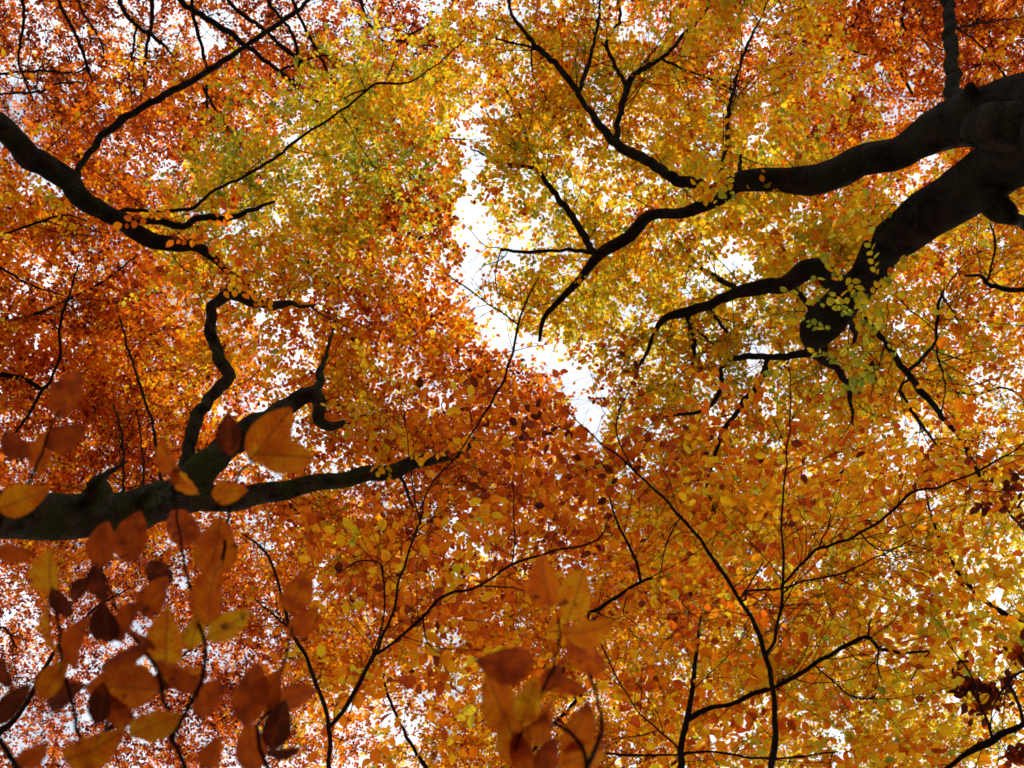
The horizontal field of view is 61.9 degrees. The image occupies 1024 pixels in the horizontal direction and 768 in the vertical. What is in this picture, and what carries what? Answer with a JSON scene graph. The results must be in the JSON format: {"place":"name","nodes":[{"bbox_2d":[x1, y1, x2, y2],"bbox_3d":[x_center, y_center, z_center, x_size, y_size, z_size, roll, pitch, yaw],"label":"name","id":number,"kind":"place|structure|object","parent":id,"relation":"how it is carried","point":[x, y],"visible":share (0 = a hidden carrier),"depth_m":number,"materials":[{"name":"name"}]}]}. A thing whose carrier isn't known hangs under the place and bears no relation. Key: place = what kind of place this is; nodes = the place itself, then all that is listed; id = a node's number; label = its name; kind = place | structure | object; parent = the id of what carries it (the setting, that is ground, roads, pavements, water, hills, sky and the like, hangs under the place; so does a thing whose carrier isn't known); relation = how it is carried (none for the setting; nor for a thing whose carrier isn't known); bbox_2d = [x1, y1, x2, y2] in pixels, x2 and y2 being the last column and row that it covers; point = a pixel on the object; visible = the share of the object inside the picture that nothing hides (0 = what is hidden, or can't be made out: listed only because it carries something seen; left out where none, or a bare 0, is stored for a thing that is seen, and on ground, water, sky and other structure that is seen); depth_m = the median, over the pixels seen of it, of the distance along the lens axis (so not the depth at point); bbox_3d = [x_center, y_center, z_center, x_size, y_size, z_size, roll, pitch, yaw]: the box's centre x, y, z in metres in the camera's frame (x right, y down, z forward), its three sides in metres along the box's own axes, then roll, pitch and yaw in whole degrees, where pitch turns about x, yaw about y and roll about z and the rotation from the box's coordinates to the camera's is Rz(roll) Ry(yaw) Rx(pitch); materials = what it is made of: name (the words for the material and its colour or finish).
{"place":"outdoors","nodes":[
{"label":"outdoors","id":0,"kind":"place"},
{"bbox_2d":[0,0,1023,767],"label":"sky","id":1,"kind":"structure","parent":0,"point":[480,230],"materials":[{"name":"white"}]},
{"bbox_3d":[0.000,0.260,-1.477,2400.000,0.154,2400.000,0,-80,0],"label":"ground","id":2,"kind":"structure","parent":0,"visible":0},
{"bbox_2d":[0,127,303,600],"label":"beech tree","id":3,"kind":"object","parent":2,"relation":"on","point":[102,396],"visible":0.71,"depth_m":11.19,"materials":[{"name":"orange plant"}]},
{"bbox_2d":[0,371,318,767],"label":"beech sapling","id":4,"kind":"object","parent":2,"relation":"on","point":[121,686],"visible":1,"depth_m":0.91,"materials":[{"name":"orange plant"}]},
{"bbox_2d":[0,459,409,767],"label":"beech tree","id":5,"kind":"object","parent":2,"relation":"on","point":[223,718],"visible":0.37,"depth_m":13.35,"materials":[{"name":"orange plant"}]},
{"bbox_2d":[0,0,497,358],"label":"beech tree","id":6,"kind":"object","parent":2,"relation":"on","point":[27,154],"visible":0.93,"depth_m":8.99,"materials":[{"name":"yellow plant"}]},
{"bbox_2d":[0,0,518,242],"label":"beech tree","id":7,"kind":"object","parent":2,"relation":"on","point":[76,136],"visible":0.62,"depth_m":12.70,"materials":[{"name":"orange plant"}]},
{"bbox_2d":[0,103,670,706],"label":"beech tree","id":8,"kind":"object","parent":2,"relation":"on","point":[314,397],"visible":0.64,"depth_m":8.92,"materials":[{"name":"orange plant"}]},
{"bbox_2d":[198,216,662,767],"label":"beech sapling","id":9,"kind":"object","parent":2,"relation":"on","point":[542,488],"visible":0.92,"depth_m":4.78,"materials":[{"name":"orange plant"}]},
{"bbox_2d":[234,454,756,767],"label":"beech tree","id":10,"kind":"object","parent":2,"relation":"on","point":[481,738],"visible":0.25,"depth_m":11.95,"materials":[{"name":"orange plant"}]},
{"bbox_2d":[474,553,614,767],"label":"beech sapling","id":11,"kind":"object","parent":2,"relation":"on","point":[508,713],"visible":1,"depth_m":0.86,"materials":[{"name":"orange plant"}]},
{"bbox_2d":[391,0,1023,606],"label":"beech tree","id":12,"kind":"object","parent":2,"relation":"on","point":[983,180],"visible":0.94,"depth_m":8.33,"materials":[{"name":"yellow plant"}]},
{"bbox_2d":[514,309,1023,767],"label":"beech sapling","id":13,"kind":"object","parent":2,"relation":"on","point":[740,595],"visible":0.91,"depth_m":4.86,"materials":[{"name":"orange plant"}]},
{"bbox_2d":[519,332,1023,767],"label":"beech tree","id":14,"kind":"object","parent":2,"relation":"on","point":[880,722],"visible":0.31,"depth_m":11.73,"materials":[{"name":"orange plant"}]},
{"bbox_2d":[528,444,1023,767],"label":"beech sapling","id":15,"kind":"object","parent":2,"relation":"on","point":[758,689],"visible":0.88,"depth_m":4.55,"materials":[{"name":"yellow plant"}]},
{"bbox_2d":[613,0,1023,371],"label":"beech tree","id":16,"kind":"object","parent":2,"relation":"on","point":[859,17],"visible":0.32,"depth_m":12.01,"materials":[{"name":"orange plant"}]},
{"bbox_2d":[858,468,1023,767],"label":"tree","id":17,"kind":"object","parent":2,"relation":"on","point":[1013,754],"visible":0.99,"depth_m":4.61,"materials":[{"name":"orange plant"}]}
]}

